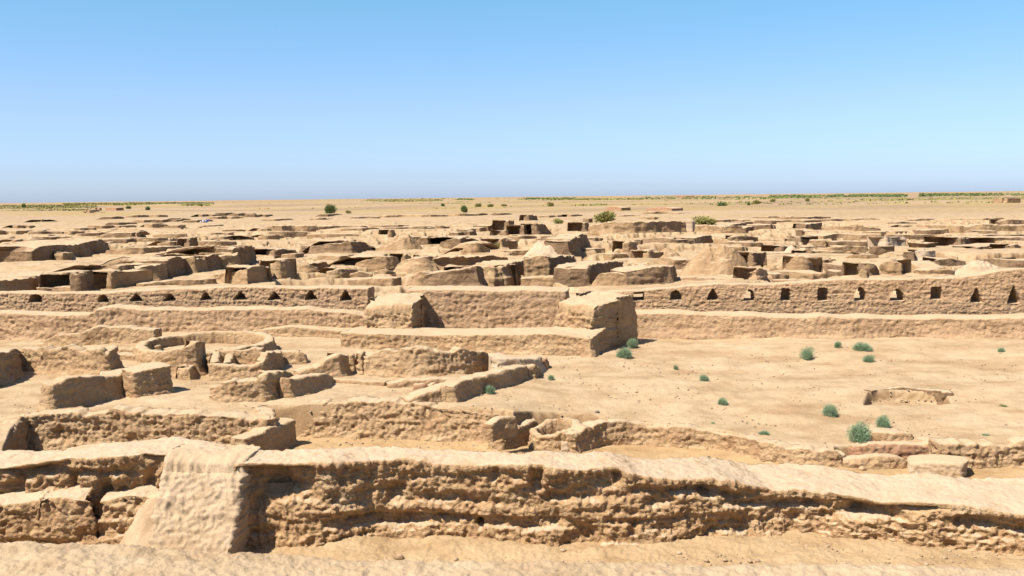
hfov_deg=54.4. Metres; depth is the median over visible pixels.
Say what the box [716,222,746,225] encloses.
ruined wall
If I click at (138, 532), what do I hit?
earth mound
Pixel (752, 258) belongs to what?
ruined wall
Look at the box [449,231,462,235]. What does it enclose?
ruined wall
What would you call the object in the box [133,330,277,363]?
mudbrick ring
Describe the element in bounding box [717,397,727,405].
camelthorn bush
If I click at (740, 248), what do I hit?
wall
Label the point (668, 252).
earth mound
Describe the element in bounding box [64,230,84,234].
wall
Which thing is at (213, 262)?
ruined wall
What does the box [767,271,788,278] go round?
wall
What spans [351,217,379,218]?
wall
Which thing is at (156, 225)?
wall
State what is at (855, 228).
ruined wall
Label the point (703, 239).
ruined wall
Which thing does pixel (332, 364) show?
mudbrick wall
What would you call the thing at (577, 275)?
ruined wall
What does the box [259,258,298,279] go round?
ruined wall
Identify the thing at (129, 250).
ruined wall
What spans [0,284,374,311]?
niche wall
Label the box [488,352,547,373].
mudbrick wall
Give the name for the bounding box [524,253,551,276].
ruined wall
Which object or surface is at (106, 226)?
wall
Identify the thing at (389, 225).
wall
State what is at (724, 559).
rubble
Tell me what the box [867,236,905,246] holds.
ruined wall
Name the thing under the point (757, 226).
wall
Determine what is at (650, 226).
ruined wall
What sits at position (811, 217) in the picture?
wall
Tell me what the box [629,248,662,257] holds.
ruined wall
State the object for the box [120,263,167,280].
ruined wall
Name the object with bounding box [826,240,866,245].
wall
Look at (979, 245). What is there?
ruined wall
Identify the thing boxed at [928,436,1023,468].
mudbrick wall
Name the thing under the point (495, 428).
mudbrick wall
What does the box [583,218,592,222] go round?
ruined wall
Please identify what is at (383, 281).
ruined wall
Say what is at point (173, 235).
wall
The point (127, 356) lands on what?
mudbrick wall
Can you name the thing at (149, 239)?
wall
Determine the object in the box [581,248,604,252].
wall
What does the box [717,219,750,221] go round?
wall
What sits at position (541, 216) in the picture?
wall
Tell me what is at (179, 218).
wall
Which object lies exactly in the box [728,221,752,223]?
wall
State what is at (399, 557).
clod
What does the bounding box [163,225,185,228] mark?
wall
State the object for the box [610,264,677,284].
ruined wall
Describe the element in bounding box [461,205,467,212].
desert shrub
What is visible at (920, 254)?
ruined wall
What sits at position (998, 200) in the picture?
mud hut
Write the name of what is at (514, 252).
wall
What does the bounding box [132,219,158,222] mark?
wall
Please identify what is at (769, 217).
wall
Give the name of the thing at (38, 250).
ruined wall
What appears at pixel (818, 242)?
ruined wall
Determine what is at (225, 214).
wall
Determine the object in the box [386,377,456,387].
mudbrick wall
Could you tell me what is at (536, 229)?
ruined wall
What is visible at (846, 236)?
ruined wall
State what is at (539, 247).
spoil heap
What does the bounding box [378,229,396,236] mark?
ruined wall
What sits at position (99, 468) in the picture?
mudbrick wall
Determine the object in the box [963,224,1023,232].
ruined wall
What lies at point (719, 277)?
ruined wall
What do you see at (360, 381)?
mudbrick wall
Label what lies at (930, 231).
ruined wall
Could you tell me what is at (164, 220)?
wall
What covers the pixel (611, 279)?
ruined wall
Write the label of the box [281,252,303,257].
ruined wall
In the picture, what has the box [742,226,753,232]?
ruined wall
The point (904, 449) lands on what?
brick wall
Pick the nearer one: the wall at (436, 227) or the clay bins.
the clay bins
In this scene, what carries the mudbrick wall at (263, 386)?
on the ground
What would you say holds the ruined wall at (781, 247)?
on the ground
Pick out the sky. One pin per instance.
(101, 100)
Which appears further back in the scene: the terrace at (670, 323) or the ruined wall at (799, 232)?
the ruined wall at (799, 232)
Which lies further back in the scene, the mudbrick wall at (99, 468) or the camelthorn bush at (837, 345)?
the camelthorn bush at (837, 345)
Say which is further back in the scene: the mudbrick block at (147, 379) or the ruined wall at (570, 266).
the ruined wall at (570, 266)
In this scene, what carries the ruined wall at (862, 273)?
on the ground
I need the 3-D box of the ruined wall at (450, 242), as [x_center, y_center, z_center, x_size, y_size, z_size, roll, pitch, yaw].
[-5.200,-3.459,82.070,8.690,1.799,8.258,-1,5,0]
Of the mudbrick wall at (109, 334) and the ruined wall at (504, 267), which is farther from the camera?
the ruined wall at (504, 267)
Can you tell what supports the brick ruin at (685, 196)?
on the ground
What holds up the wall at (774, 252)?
on the ground
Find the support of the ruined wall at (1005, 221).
on the ground
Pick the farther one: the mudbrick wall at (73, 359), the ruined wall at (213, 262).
the ruined wall at (213, 262)
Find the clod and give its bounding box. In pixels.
[394,554,403,559]
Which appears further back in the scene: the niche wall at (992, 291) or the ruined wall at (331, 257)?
the ruined wall at (331, 257)
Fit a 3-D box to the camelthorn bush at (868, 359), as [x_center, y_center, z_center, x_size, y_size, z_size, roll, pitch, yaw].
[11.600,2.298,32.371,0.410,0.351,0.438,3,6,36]
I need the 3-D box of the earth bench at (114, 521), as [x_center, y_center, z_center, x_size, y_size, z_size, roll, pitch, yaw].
[-7.077,4.511,18.946,1.620,1.425,1.508,-1,5,0]
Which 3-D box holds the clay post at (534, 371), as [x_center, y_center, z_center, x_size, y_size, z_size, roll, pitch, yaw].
[0.641,2.639,29.989,0.456,0.794,0.896,1,5,18]
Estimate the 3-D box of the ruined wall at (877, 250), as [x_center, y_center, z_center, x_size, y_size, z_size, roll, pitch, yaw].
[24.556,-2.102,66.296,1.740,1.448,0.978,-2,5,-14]
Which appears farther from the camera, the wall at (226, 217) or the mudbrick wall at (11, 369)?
the wall at (226, 217)
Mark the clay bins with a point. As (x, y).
(228, 364)
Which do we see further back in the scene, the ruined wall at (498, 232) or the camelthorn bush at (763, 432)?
the ruined wall at (498, 232)
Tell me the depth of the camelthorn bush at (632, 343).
35.50 m
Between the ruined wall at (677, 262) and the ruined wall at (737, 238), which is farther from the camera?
the ruined wall at (737, 238)
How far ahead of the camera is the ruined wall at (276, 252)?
71.60 m
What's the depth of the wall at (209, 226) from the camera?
138.35 m
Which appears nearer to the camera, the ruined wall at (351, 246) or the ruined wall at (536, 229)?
the ruined wall at (351, 246)
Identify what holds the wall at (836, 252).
on the ground
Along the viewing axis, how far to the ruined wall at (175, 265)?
52.97 m
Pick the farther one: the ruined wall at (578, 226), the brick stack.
the brick stack
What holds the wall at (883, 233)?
on the ground
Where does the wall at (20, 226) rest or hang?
on the ground
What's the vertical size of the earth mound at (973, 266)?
0.774 m
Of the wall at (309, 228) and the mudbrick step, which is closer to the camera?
the mudbrick step
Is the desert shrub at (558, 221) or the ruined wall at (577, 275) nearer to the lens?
the ruined wall at (577, 275)
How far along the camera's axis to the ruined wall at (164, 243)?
83.56 m
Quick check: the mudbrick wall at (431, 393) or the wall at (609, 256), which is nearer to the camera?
the mudbrick wall at (431, 393)
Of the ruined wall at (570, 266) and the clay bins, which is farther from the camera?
the ruined wall at (570, 266)
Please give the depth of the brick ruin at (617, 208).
245.12 m
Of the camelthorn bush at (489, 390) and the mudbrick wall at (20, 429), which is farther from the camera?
the camelthorn bush at (489, 390)
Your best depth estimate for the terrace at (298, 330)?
38.01 m
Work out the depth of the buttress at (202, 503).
18.23 m
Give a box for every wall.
[0,230,31,234]
[0,239,47,242]
[0,239,109,261]
[0,268,97,285]
[0,277,38,290]
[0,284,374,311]
[0,349,24,386]
[0,414,29,449]
[0,436,233,518]
[3,225,35,227]
[20,343,124,374]
[24,404,271,450]
[25,219,54,221]
[28,230,64,234]
[30,236,70,239]
[36,285,69,291]
[36,373,124,411]
[37,325,161,346]
[39,270,94,290]
[53,251,74,259]
[53,264,134,271]
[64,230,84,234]
[66,227,95,229]
[76,232,107,235]
[87,225,136,228]
[88,269,152,288]
[91,345,161,352]
[93,272,107,288]
[95,231,149,237]
[98,216,123,218]
[100,368,123,374]
[101,256,187,277]
[103,239,136,242]
[105,222,136,224]
[105,246,181,254]
[118,352,134,360]
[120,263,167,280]
[124,215,167,217]
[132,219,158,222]
[136,238,168,241]
[136,278,216,286]
[140,223,168,227]
[147,241,176,245]
[149,244,256,264]
[150,253,221,270]
[151,340,208,375]
[152,219,182,222]
[153,233,186,237]
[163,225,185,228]
[165,256,208,273]
[169,218,191,219]
[176,237,198,246]
[181,219,212,222]
[191,214,223,216]
[197,395,501,443]
[198,225,222,227]
[198,240,236,245]
[199,252,240,268]
[206,216,242,218]
[209,232,233,234]
[209,235,254,239]
[209,264,272,283]
[209,370,293,401]
[215,212,244,215]
[222,229,245,231]
[227,213,256,215]
[230,417,297,450]
[232,236,253,239]
[234,445,1023,555]
[242,214,272,216]
[248,228,271,230]
[251,234,286,239]
[254,406,277,426]
[255,248,297,258]
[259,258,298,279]
[261,218,292,220]
[266,225,317,231]
[268,231,307,237]
[273,350,308,364]
[279,373,334,397]
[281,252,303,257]
[293,351,352,377]
[297,261,328,272]
[301,239,372,252]
[307,233,358,238]
[310,218,332,219]
[315,214,341,216]
[317,226,366,229]
[317,254,347,259]
[317,267,361,277]
[328,254,400,272]
[333,377,388,385]
[339,227,378,231]
[347,276,401,286]
[348,253,370,256]
[350,270,372,277]
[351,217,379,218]
[363,345,488,377]
[370,224,409,226]
[374,268,395,275]
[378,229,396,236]
[379,214,447,217]
[384,227,435,228]
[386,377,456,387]
[389,254,410,261]
[394,254,438,275]
[403,382,445,402]
[405,270,432,285]
[407,285,569,327]
[410,226,449,228]
[412,236,431,244]
[423,264,487,285]
[428,236,477,248]
[433,255,507,269]
[440,364,529,402]
[445,241,499,254]
[448,213,476,215]
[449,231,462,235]
[457,229,476,234]
[462,230,474,234]
[463,227,486,231]
[469,213,487,215]
[472,260,523,285]
[473,224,491,230]
[480,237,517,248]
[482,415,517,441]
[484,264,517,286]
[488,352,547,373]
[488,418,537,450]
[490,230,509,235]
[491,213,510,214]
[492,219,513,229]
[501,249,528,255]
[506,225,530,234]
[507,235,536,240]
[519,214,537,220]
[520,275,552,286]
[521,222,551,234]
[523,254,575,276]
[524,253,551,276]
[537,215,562,217]
[541,235,551,240]
[544,236,585,256]
[552,260,622,286]
[555,234,589,245]
[561,418,845,466]
[562,214,581,216]
[565,264,590,285]
[567,222,588,231]
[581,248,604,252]
[582,253,626,259]
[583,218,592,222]
[588,220,686,235]
[588,237,602,240]
[591,272,626,285]
[608,268,1023,314]
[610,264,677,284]
[612,240,637,251]
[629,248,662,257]
[634,239,642,243]
[638,216,658,219]
[642,211,671,213]
[642,237,693,243]
[653,257,690,268]
[676,235,711,243]
[677,275,713,280]
[685,220,694,231]
[694,225,741,232]
[703,276,742,279]
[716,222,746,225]
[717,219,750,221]
[720,241,762,246]
[725,235,757,241]
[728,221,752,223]
[728,246,747,250]
[733,266,769,281]
[737,250,766,267]
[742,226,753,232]
[746,223,775,229]
[753,216,783,217]
[753,220,820,223]
[759,251,790,254]
[761,244,788,251]
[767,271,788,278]
[771,270,826,279]
[772,279,804,281]
[775,216,800,219]
[782,254,822,272]
[784,236,817,244]
[785,230,814,234]
[791,216,830,218]
[791,247,819,253]
[792,245,824,248]
[793,222,821,229]
[795,229,803,235]
[802,233,881,240]
[809,239,826,247]
[812,250,852,253]
[819,219,858,221]
[822,258,835,262]
[823,262,841,271]
[824,245,867,252]
[825,269,840,277]
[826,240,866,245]
[829,225,880,231]
[841,261,878,275]
[842,453,906,469]
[845,252,878,258]
[846,218,875,219]
[848,436,935,459]
[854,231,907,236]
[857,269,867,277]
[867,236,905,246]
[868,245,894,254]
[880,258,911,274]
[884,234,934,239]
[888,221,916,223]
[890,225,910,226]
[903,251,914,260]
[906,218,934,220]
[907,241,936,247]
[907,249,935,260]
[911,260,944,272]
[912,229,948,234]
[913,267,954,274]
[917,224,963,232]
[922,256,965,266]
[923,235,1023,245]
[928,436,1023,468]
[952,243,1003,248]
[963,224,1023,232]
[964,218,1003,219]
[971,230,995,233]
[974,234,1023,235]
[977,257,1023,267]
[989,219,1023,224]
[989,243,1020,248]
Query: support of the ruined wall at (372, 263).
on the ground
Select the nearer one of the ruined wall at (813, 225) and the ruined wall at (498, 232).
the ruined wall at (498, 232)
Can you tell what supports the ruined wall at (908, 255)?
on the ground
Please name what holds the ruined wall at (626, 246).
on the ground
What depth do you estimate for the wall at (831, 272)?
51.41 m
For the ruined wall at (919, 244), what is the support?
on the ground
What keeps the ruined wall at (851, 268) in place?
on the ground
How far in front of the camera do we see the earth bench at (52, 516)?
18.60 m
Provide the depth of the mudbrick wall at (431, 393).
26.17 m
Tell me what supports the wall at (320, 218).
on the ground
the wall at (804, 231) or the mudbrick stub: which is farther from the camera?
the wall at (804, 231)
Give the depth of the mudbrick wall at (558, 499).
18.80 m
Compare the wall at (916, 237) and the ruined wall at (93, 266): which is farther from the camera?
the wall at (916, 237)
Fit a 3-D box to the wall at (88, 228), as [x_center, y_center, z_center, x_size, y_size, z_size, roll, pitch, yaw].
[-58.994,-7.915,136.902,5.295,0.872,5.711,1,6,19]
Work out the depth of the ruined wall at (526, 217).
150.38 m
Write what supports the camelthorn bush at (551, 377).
on the ground
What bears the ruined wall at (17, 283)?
on the ground
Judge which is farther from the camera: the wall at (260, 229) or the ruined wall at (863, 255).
the wall at (260, 229)
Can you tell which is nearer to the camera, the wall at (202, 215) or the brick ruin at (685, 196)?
the wall at (202, 215)
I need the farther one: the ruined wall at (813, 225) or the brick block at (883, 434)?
the ruined wall at (813, 225)
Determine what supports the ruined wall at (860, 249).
on the ground
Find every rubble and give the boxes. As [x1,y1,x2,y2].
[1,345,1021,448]
[249,541,1023,568]
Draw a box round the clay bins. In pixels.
[207,346,285,380]
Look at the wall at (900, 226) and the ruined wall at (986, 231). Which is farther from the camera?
the wall at (900, 226)
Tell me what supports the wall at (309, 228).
on the ground
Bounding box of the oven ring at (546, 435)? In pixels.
[528,417,581,451]
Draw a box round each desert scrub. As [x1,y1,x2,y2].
[0,196,1023,210]
[129,193,1023,202]
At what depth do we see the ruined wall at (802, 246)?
69.89 m
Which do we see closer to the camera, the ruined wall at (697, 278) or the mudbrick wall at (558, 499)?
the mudbrick wall at (558, 499)
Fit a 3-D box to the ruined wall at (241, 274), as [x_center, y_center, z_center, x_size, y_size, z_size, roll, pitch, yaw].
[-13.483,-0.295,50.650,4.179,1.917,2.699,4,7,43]
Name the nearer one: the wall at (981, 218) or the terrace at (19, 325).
the terrace at (19, 325)
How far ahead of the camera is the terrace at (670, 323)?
36.95 m
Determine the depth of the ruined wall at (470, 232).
98.72 m
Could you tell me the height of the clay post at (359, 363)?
1.031 m
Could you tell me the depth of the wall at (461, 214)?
193.25 m
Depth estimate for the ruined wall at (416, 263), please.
53.82 m
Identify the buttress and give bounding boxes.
[148,444,261,553]
[363,292,426,328]
[553,291,637,347]
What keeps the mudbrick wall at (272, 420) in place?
on the ground
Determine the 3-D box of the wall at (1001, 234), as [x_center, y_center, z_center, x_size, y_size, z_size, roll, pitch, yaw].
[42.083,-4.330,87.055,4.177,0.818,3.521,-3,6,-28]
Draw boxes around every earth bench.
[0,483,100,544]
[96,483,158,544]
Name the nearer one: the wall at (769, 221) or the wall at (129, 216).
the wall at (769, 221)
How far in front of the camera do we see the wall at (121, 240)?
94.44 m
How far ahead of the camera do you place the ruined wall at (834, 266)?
54.68 m
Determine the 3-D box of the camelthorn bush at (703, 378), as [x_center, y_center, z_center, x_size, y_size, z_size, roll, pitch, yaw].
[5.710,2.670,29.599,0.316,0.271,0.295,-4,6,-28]
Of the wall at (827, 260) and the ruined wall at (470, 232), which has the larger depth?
the ruined wall at (470, 232)
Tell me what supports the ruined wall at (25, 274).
on the ground
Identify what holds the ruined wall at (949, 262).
on the ground
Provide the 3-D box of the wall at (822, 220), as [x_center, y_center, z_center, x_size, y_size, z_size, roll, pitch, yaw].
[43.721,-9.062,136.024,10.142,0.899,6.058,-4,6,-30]
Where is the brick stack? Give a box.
[105,207,123,210]
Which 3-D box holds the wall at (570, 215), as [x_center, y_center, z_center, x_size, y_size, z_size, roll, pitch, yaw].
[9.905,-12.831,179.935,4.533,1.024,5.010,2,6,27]
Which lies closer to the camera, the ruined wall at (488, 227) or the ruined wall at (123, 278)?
the ruined wall at (123, 278)
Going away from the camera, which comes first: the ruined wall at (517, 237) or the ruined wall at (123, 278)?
the ruined wall at (123, 278)
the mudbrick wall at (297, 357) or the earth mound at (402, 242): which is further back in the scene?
the earth mound at (402, 242)
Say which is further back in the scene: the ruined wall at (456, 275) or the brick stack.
the brick stack
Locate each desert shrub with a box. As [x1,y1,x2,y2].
[324,204,337,213]
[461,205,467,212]
[553,218,563,223]
[592,210,616,222]
[691,215,717,224]
[717,201,726,205]
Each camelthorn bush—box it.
[484,385,495,393]
[548,374,554,380]
[616,346,632,358]
[627,338,638,348]
[699,374,709,380]
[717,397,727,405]
[757,430,769,435]
[798,346,814,360]
[822,404,838,416]
[834,341,841,347]
[846,420,871,442]
[852,341,872,350]
[862,355,874,362]
[875,414,891,427]
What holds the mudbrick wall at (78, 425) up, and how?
on the ground
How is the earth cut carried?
on the ground
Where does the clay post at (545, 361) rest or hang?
on the ground
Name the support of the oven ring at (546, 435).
on the ground
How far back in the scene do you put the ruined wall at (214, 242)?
85.84 m
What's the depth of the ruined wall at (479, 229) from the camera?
110.50 m
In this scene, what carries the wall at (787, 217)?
on the ground
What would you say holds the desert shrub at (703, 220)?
on the ground
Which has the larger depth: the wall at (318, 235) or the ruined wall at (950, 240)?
the wall at (318, 235)
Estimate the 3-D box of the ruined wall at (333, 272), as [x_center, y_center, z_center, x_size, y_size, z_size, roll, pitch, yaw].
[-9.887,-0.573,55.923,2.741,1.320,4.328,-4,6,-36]
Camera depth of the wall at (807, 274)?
50.50 m
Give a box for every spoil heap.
[523,240,557,256]
[682,243,748,274]
[784,245,795,251]
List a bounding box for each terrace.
[0,303,365,340]
[253,324,350,337]
[340,326,611,357]
[635,308,1023,339]
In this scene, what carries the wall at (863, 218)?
on the ground
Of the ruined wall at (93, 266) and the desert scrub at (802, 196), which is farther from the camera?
the desert scrub at (802, 196)
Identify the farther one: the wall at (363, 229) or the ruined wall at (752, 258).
the wall at (363, 229)
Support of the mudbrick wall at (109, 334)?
on the ground
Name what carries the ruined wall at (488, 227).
on the ground
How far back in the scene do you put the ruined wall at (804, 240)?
80.35 m
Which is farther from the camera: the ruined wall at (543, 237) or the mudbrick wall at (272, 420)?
the ruined wall at (543, 237)
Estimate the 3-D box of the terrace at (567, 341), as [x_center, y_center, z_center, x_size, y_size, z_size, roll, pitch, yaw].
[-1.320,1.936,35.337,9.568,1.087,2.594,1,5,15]
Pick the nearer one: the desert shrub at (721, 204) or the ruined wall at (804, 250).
the ruined wall at (804, 250)
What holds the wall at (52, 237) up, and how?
on the ground
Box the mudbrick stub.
[561,441,569,451]
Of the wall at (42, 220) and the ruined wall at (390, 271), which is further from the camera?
the wall at (42, 220)
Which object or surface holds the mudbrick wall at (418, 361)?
on the ground
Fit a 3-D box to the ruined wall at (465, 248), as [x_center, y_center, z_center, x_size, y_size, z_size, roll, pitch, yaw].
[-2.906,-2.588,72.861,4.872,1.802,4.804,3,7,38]
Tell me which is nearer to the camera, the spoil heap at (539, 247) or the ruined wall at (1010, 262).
the ruined wall at (1010, 262)
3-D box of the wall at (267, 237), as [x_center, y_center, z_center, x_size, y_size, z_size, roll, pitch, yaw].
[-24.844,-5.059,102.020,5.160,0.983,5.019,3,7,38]
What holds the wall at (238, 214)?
on the ground
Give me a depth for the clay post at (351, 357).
31.05 m
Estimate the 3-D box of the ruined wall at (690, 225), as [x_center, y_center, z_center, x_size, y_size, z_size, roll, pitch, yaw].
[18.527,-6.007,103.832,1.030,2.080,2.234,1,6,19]
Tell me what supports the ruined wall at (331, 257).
on the ground
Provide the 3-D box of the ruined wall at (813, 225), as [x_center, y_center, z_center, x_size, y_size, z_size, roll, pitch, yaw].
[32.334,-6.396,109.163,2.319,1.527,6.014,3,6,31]
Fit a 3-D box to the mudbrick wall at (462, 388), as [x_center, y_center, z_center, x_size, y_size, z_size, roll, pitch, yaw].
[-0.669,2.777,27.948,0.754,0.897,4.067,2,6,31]
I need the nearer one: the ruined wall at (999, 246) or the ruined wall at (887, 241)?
the ruined wall at (999, 246)
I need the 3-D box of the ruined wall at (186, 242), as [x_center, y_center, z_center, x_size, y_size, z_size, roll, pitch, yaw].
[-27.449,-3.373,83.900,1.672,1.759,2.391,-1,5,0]
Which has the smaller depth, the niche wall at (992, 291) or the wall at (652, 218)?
the niche wall at (992, 291)
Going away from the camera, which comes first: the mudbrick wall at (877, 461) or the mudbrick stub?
the mudbrick wall at (877, 461)
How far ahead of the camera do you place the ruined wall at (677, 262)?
57.19 m
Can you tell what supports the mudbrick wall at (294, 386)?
on the ground
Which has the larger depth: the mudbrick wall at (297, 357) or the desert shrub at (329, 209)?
the desert shrub at (329, 209)
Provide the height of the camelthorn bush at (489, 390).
0.341 m
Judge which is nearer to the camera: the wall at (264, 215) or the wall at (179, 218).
the wall at (179, 218)
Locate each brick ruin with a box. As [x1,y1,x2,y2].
[82,209,98,211]
[605,206,630,210]
[646,207,682,210]
[677,195,693,196]
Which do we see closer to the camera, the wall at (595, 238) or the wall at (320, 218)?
the wall at (595, 238)
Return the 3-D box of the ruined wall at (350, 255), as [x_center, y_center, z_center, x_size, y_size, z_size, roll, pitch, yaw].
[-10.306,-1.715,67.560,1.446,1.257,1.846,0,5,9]
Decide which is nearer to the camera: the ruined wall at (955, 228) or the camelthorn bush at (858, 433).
the camelthorn bush at (858, 433)
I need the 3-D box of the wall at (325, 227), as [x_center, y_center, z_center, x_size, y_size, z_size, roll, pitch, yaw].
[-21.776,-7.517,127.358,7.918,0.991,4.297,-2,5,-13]
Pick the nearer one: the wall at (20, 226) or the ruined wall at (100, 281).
the ruined wall at (100, 281)
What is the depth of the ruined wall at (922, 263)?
51.47 m
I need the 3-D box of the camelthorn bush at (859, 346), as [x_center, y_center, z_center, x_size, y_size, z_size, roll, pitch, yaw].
[12.014,1.999,34.102,0.753,0.370,0.704,1,6,21]
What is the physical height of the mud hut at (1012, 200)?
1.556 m
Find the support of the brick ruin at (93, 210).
on the ground
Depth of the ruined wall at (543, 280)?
47.50 m
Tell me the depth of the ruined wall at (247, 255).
60.89 m
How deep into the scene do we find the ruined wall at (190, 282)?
48.54 m
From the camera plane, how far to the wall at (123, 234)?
107.48 m
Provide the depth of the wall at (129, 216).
226.28 m
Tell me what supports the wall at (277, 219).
on the ground
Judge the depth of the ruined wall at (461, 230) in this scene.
101.90 m
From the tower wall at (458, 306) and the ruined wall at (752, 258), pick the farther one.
the ruined wall at (752, 258)
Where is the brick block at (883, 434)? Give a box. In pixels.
[867,427,913,440]
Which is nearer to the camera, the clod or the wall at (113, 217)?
the clod
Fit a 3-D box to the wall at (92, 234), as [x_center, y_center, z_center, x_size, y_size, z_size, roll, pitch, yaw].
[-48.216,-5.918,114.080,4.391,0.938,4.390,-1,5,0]
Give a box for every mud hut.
[993,197,1018,202]
[1003,198,1020,202]
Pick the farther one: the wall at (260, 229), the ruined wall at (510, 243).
the wall at (260, 229)
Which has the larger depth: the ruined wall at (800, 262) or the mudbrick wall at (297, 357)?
the ruined wall at (800, 262)
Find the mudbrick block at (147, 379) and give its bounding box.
[121,362,175,398]
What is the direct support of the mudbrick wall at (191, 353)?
on the ground
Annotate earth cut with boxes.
[863,386,953,404]
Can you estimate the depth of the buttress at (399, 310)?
36.69 m
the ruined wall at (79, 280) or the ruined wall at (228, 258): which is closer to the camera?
the ruined wall at (79, 280)
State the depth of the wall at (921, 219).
129.72 m
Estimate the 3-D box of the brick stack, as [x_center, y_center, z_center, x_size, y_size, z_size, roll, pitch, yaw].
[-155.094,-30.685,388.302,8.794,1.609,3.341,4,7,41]
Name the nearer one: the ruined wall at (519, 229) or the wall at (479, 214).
the ruined wall at (519, 229)
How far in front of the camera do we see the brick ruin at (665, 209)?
226.93 m
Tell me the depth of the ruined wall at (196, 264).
54.74 m
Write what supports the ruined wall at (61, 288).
on the ground
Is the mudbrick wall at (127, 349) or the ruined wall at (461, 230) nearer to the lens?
the mudbrick wall at (127, 349)
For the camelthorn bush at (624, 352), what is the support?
on the ground
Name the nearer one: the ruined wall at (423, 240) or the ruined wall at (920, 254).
the ruined wall at (920, 254)
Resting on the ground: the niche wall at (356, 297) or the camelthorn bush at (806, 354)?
the camelthorn bush at (806, 354)
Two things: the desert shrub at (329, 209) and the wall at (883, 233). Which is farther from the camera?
the desert shrub at (329, 209)
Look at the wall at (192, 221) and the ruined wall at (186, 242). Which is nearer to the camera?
the ruined wall at (186, 242)
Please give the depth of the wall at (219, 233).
110.20 m
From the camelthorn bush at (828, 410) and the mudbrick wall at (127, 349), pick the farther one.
the mudbrick wall at (127, 349)
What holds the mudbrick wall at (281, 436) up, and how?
on the ground
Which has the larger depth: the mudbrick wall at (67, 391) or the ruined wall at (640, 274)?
the ruined wall at (640, 274)
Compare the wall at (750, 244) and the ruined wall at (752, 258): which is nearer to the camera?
the ruined wall at (752, 258)
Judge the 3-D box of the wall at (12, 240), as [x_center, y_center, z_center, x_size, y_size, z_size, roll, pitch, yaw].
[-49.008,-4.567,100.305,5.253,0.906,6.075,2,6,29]
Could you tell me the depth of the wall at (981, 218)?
128.17 m
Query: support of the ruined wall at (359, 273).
on the ground
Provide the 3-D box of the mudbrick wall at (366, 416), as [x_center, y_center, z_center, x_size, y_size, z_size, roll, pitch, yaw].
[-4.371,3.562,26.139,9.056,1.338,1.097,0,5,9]
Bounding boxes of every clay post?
[347,354,354,369]
[354,351,366,374]
[526,363,541,378]
[542,357,549,368]
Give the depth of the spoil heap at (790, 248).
66.39 m
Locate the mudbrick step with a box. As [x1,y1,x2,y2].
[176,364,197,379]
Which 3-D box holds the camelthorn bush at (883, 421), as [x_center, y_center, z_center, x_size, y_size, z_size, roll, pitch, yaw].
[9.120,3.275,24.415,0.415,0.425,0.388,4,7,45]
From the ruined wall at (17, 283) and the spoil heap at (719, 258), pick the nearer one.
the ruined wall at (17, 283)
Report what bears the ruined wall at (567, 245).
on the ground
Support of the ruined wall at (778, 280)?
on the ground
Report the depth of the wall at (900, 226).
106.47 m
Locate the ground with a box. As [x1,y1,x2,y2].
[0,191,1023,575]
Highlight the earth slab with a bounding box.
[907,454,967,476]
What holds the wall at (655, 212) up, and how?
on the ground
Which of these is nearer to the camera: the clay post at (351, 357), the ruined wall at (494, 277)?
the clay post at (351, 357)
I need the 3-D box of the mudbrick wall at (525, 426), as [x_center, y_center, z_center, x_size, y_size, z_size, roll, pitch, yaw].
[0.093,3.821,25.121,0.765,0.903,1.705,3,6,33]
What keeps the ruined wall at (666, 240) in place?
on the ground
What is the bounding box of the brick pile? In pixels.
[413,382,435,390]
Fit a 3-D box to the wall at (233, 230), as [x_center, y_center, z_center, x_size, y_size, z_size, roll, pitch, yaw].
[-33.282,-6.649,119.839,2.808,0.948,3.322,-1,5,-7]
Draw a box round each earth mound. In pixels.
[119,492,157,546]
[377,234,422,250]
[659,248,679,257]
[955,260,998,274]
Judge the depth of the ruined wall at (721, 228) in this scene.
96.29 m
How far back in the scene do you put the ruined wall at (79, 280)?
45.33 m
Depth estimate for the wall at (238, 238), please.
96.99 m
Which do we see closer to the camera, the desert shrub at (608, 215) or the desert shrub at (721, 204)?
the desert shrub at (608, 215)
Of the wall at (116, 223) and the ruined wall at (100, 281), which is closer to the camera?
the ruined wall at (100, 281)
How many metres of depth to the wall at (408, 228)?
118.93 m
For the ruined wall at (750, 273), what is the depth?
47.83 m
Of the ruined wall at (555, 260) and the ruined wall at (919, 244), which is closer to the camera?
the ruined wall at (555, 260)
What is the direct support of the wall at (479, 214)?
on the ground
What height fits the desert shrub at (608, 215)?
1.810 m
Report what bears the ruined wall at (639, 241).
on the ground
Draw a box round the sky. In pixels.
[0,0,1023,202]
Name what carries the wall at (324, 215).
on the ground
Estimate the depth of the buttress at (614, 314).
35.56 m
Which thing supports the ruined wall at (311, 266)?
on the ground
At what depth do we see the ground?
28.20 m
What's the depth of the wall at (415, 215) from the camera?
190.44 m
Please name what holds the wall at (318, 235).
on the ground
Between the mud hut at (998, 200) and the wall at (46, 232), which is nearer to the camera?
the wall at (46, 232)
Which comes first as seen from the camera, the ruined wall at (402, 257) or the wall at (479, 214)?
the ruined wall at (402, 257)
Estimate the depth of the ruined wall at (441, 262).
55.13 m
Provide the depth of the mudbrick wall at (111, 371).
30.36 m
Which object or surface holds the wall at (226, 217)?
on the ground
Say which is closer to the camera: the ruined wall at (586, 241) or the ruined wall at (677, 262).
the ruined wall at (677, 262)
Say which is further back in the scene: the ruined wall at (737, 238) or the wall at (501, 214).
the wall at (501, 214)
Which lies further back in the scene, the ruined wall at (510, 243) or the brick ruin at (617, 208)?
the brick ruin at (617, 208)

